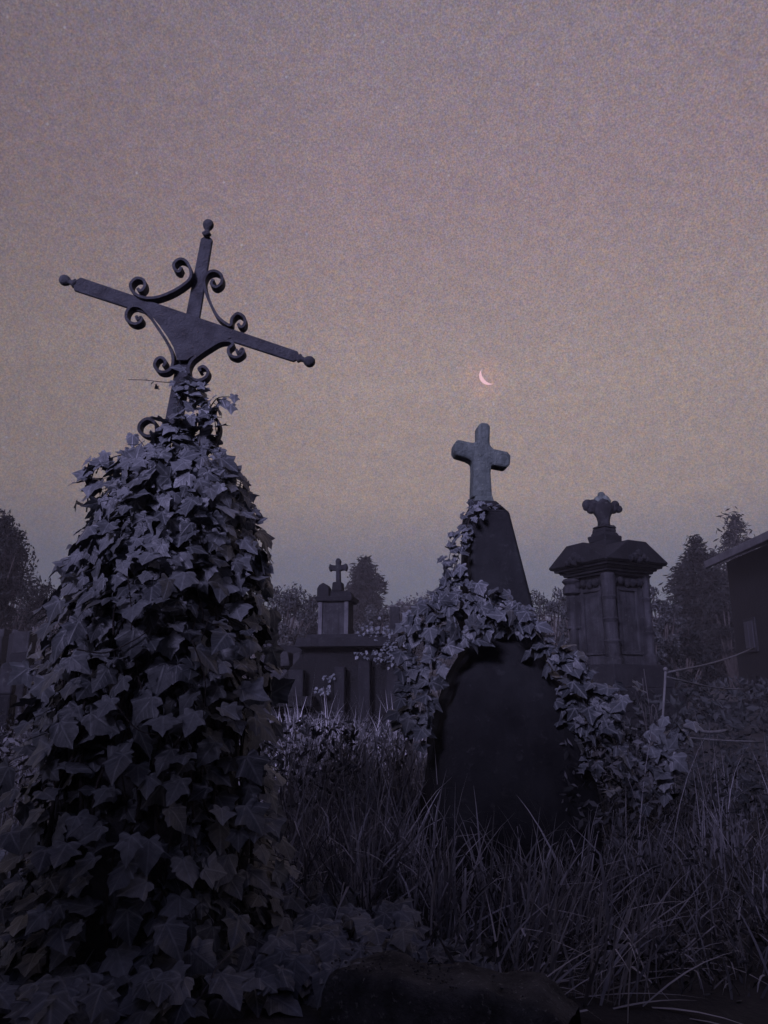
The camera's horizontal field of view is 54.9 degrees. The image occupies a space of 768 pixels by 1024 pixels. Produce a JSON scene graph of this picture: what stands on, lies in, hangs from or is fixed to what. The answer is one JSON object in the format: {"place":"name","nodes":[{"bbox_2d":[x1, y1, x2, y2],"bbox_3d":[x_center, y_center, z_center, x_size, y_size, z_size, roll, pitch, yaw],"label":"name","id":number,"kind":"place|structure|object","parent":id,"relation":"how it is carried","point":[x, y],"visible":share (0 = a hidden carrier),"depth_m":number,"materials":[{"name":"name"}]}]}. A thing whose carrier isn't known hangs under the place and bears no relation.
{"place":"outdoors","nodes":[
{"label":"outdoors","id":0,"kind":"place"},
{"bbox_2d":[0,623,767,1023],"bbox_3d":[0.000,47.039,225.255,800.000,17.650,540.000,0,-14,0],"label":"ground","id":1,"kind":"structure","parent":0,"point":[742,1009],"depth_m":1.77,"materials":[{"name":"green plant"}]},
{"bbox_2d":[0,629,12,668],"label":"headstone","id":2,"kind":"object","parent":1,"relation":"on","point":[4,636],"visible":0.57,"depth_m":10.24,"materials":[{"name":"stone"}]},
{"bbox_2d":[0,662,16,762],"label":"headstone","id":3,"kind":"object","parent":1,"relation":"on","point":[8,697],"visible":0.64,"depth_m":4.80,"materials":[{"name":"stone"}]},
{"bbox_2d":[6,629,23,661],"bbox_3d":[-4.644,2.058,9.276,0.104,1.151,0.300,0,-14,0],"label":"headstone","id":4,"kind":"object","parent":1,"relation":"on","point":[10,643],"visible":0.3,"depth_m":9.23,"materials":[{"name":"stone"}]},
{"bbox_2d":[0,508,38,628],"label":"broadleaf tree","id":5,"kind":"object","parent":1,"relation":"on","point":[13,553],"visible":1,"depth_m":13.09,"materials":[{"name":"green plant"}]},
{"bbox_2d":[9,631,36,735],"bbox_3d":[-3.593,1.715,7.301,0.172,1.044,0.400,3,-14,-12],"label":"headstone","id":6,"kind":"object","parent":1,"relation":"on","point":[23,641],"visible":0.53,"depth_m":7.24,"materials":[{"name":"stone"}]},
{"bbox_2d":[0,565,55,630],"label":"shrub","id":7,"kind":"object","parent":1,"relation":"on","point":[22,621],"visible":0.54,"depth_m":14.76,"materials":[{"name":"green plant"}]},
{"bbox_2d":[21,650,58,744],"bbox_3d":[-2.909,1.626,6.294,0.090,0.880,0.300,-5,-14,19],"label":"headstone","id":8,"kind":"object","parent":1,"relation":"on","point":[42,661],"visible":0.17,"depth_m":6.28,"materials":[{"name":"stone"}]},
{"bbox_2d":[11,598,70,656],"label":"shrub","id":9,"kind":"object","parent":1,"relation":"on","point":[53,630],"visible":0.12,"depth_m":17.54,"materials":[{"name":"green plant"}]},
{"bbox_2d":[20,219,314,971],"bbox_3d":[-0.593,0.134,2.021,0.566,2.125,0.564,-13,-19,43],"label":"grave monument","id":10,"kind":"object","parent":1,"relation":"on","point":[194,338],"visible":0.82,"depth_m":1.88,"materials":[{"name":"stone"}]},
{"bbox_2d":[0,364,300,1018],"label":"climbing ivy","id":11,"kind":"object","parent":10,"relation":"attached to","point":[222,553],"visible":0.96,"depth_m":1.73,"materials":[{"name":"green plant"}]},
{"bbox_2d":[0,849,496,1023],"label":"ground ivy","id":12,"kind":"object","parent":1,"relation":"on","point":[287,975],"visible":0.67,"depth_m":1.56,"materials":[{"name":"green plant"}]},
{"bbox_2d":[192,951,231,1007],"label":"twig","id":13,"kind":"object","parent":12,"relation":"on","point":[202,991],"visible":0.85,"depth_m":1.51,"materials":[{"name":"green plant"}]},
{"bbox_2d":[262,643,302,721],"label":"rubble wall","id":14,"kind":"structure","parent":1,"relation":"on","point":[289,655],"depth_m":7.89,"materials":[{"name":"stone"}]},
{"bbox_2d":[249,582,317,660],"bbox_3d":[-2.134,2.710,15.830,1.897,2.390,1.557,-3,-14,13],"label":"shrub","id":15,"kind":"object","parent":1,"relation":"on","point":[289,601],"visible":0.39,"depth_m":15.66,"materials":[{"name":"green plant"}]},
{"bbox_2d":[292,610,317,641],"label":"shrub","id":16,"kind":"object","parent":1,"relation":"on","point":[313,629],"visible":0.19,"depth_m":17.54,"materials":[{"name":"green plant"}]},
{"bbox_2d":[2,599,670,667],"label":"woodland","id":17,"kind":"object","parent":1,"relation":"on","point":[296,622],"visible":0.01,"depth_m":46.66,"materials":[{"name":"green plant"}]},
{"bbox_2d":[271,558,406,735],"bbox_3d":[-0.465,1.458,7.936,1.426,1.905,1.082,-2,-14,9],"label":"chest tomb","id":18,"kind":"object","parent":1,"relation":"on","point":[333,645],"visible":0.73,"depth_m":7.48,"materials":[{"name":"black stone"}]},
{"bbox_2d":[314,617,406,695],"bbox_3d":[-0.208,1.461,7.553,0.956,0.813,0.523,-2,-14,9],"label":"climbing ivy","id":19,"kind":"object","parent":18,"relation":"attached to","point":[391,648],"visible":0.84,"depth_m":7.36,"materials":[{"name":"green plant"}]},
{"bbox_2d":[344,555,389,634],"bbox_3d":[-0.693,3.693,25.875,1.918,4.511,1.906,13,-18,-42],"label":"broadleaf tree","id":20,"kind":"object","parent":1,"relation":"on","point":[364,587],"visible":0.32,"depth_m":25.75,"materials":[{"name":"green plant"}]},
{"bbox_2d":[353,603,389,633],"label":"shrub","id":21,"kind":"object","parent":1,"relation":"on","point":[371,612],"visible":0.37,"depth_m":18.78,"materials":[{"name":"green plant"}]},
{"bbox_2d":[0,675,767,1003],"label":"undergrowth","id":22,"kind":"object","parent":1,"relation":"on","point":[756,785],"visible":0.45,"depth_m":2.93,"materials":[{"name":"green plant"}]},
{"bbox_2d":[390,607,399,637],"bbox_3d":[0.098,1.831,8.814,0.195,1.393,0.135,0,-14,0],"label":"stone post","id":23,"kind":"object","parent":1,"relation":"on","point":[394,615],"visible":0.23,"depth_m":8.89,"materials":[{"name":"stone"}]},
{"bbox_2d":[385,601,458,668],"bbox_3d":[1.279,5.072,29.695,3.861,3.059,2.756,0,-14,0],"label":"shrub","id":24,"kind":"object","parent":1,"relation":"on","point":[420,648],"visible":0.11,"depth_m":29.36,"materials":[{"name":"green plant"}]},
{"bbox_2d":[398,591,459,673],"bbox_3d":[2.961,5.526,33.711,4.671,3.728,3.904,0,-14,0],"label":"shrub","id":25,"kind":"object","parent":1,"relation":"on","point":[414,601],"visible":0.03,"depth_m":33.48,"materials":[{"name":"green plant"}]},
{"bbox_2d":[320,948,580,1023],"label":"rock","id":26,"kind":"object","parent":1,"relation":"on","point":[390,987],"visible":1,"depth_m":1.43,"materials":[{"name":"grey stone"}]},
{"bbox_2d":[442,619,458,666],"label":"shrub","id":27,"kind":"object","parent":1,"relation":"on","point":[453,658],"visible":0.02,"depth_m":23.56,"materials":[{"name":"green plant"}]},
{"bbox_2d":[414,423,608,893],"bbox_3d":[0.459,0.502,2.908,0.681,1.827,0.610,2,-14,-7],"label":"obelisk monument","id":28,"kind":"object","parent":1,"relation":"on","point":[498,749],"visible":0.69,"depth_m":2.61,"materials":[{"name":"stone"}]},
{"bbox_2d":[383,499,653,816],"bbox_3d":[0.483,0.498,2.761,0.976,1.169,0.321,0,-14,0],"label":"climbing ivy","id":29,"kind":"object","parent":28,"relation":"attached to","point":[579,688],"visible":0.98,"depth_m":2.67,"materials":[{"name":"green plant"}]},
{"bbox_2d":[530,585,569,673],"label":"shrub","id":30,"kind":"object","parent":1,"relation":"on","point":[553,607],"visible":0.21,"depth_m":14.75,"materials":[{"name":"green plant"}]},
{"bbox_2d":[558,607,569,648],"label":"shrub","id":31,"kind":"object","parent":1,"relation":"on","point":[563,612],"visible":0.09,"depth_m":12.84,"materials":[{"name":"green plant"}]},
{"bbox_2d":[549,492,689,749],"bbox_3d":[2.133,1.038,6.949,0.862,2.546,0.862,7,-15,-27],"label":"pillar monument","id":32,"kind":"object","parent":1,"relation":"on","point":[606,571],"visible":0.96,"depth_m":6.78,"materials":[{"name":"stone"}]},
{"bbox_2d":[602,715,702,808],"bbox_3d":[0.992,0.916,2.716,0.402,0.325,0.174,2,-14,-8],"label":"creeper","id":33,"kind":"object","parent":1,"relation":"on","point":[675,763],"visible":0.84,"depth_m":2.72,"materials":[{"name":"green plant"}]},
{"bbox_2d":[654,631,667,664],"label":"shrub","id":34,"kind":"object","parent":1,"relation":"on","point":[661,654],"visible":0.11,"depth_m":10.24,"materials":[{"name":"green plant"}]},
{"bbox_2d":[619,672,711,799],"bbox_3d":[1.059,0.832,2.783,0.341,0.474,0.004,0,-14,0],"label":"weed stalk","id":35,"kind":"object","parent":1,"relation":"on","point":[657,725],"visible":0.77,"depth_m":2.79,"materials":[{"name":"green plant"}]},
{"bbox_2d":[650,585,689,674],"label":"shrub","id":36,"kind":"object","parent":1,"relation":"on","point":[665,609],"visible":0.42,"depth_m":13.72,"materials":[{"name":"green plant"}]},
{"bbox_2d":[655,626,723,708],"bbox_3d":[4.289,2.306,10.788,1.181,1.273,1.012,0,-14,0],"label":"shrub","id":37,"kind":"object","parent":1,"relation":"on","point":[690,641],"visible":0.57,"depth_m":10.64,"materials":[{"name":"green plant"}]},
{"bbox_2d":[624,648,763,742],"bbox_3d":[2.016,1.041,4.220,0.414,0.655,2.654,-11,-17,38],"label":"grave railing","id":38,"kind":"object","parent":1,"relation":"on","point":[665,669],"visible":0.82,"depth_m":3.59,"materials":[{"name":"grey metal"}]},
{"bbox_2d":[658,534,739,690],"bbox_3d":[7.301,2.322,16.926,1.877,3.739,1.878,0,-14,2],"label":"conifer tree","id":39,"kind":"object","parent":1,"relation":"on","point":[689,590],"visible":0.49,"depth_m":16.77,"materials":[{"name":"green plant"}]},
{"bbox_2d":[702,589,738,691],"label":"shrub","id":40,"kind":"object","parent":1,"relation":"on","point":[715,604],"visible":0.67,"depth_m":15.20,"materials":[{"name":"green plant"}]},
{"bbox_2d":[700,701,746,723],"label":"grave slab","id":41,"kind":"structure","parent":1,"relation":"on","point":[721,708],"depth_m":8.49,"materials":[{"name":"stone"}]},
{"bbox_2d":[704,506,754,623],"bbox_3d":[11.671,2.715,23.920,3.856,6.057,3.895,5,-14,-19],"label":"conifer tree","id":42,"kind":"object","parent":1,"relation":"on","point":[731,535],"visible":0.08,"depth_m":24.39,"materials":[{"name":"green plant"}]},
{"bbox_2d":[704,531,767,708],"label":"house","id":43,"kind":"structure","parent":1,"relation":"on","point":[748,578],"depth_m":11.10,"materials":[{"name":"stone"}]},
{"bbox_2d":[743,617,758,651],"bbox_3d":[5.506,1.847,11.123,0.041,0.500,0.400,-1,-14,4],"label":"window","id":44,"kind":"structure","parent":43,"relation":"in","point":[749,624],"depth_m":11.06,"materials":[{"name":"glass"}]},
{"bbox_2d":[0,0,767,621],"label":"sky","id":45,"kind":"structure","parent":0,"point":[563,203],"materials":[{"name":"purple"}]},
{"bbox_2d":[479,371,490,384],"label":"moon","id":46,"kind":"object","parent":45,"relation":"in","point":[482,380],"visible":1,"depth_m":1452.07,"materials":[{"name":"white"}]}
]}

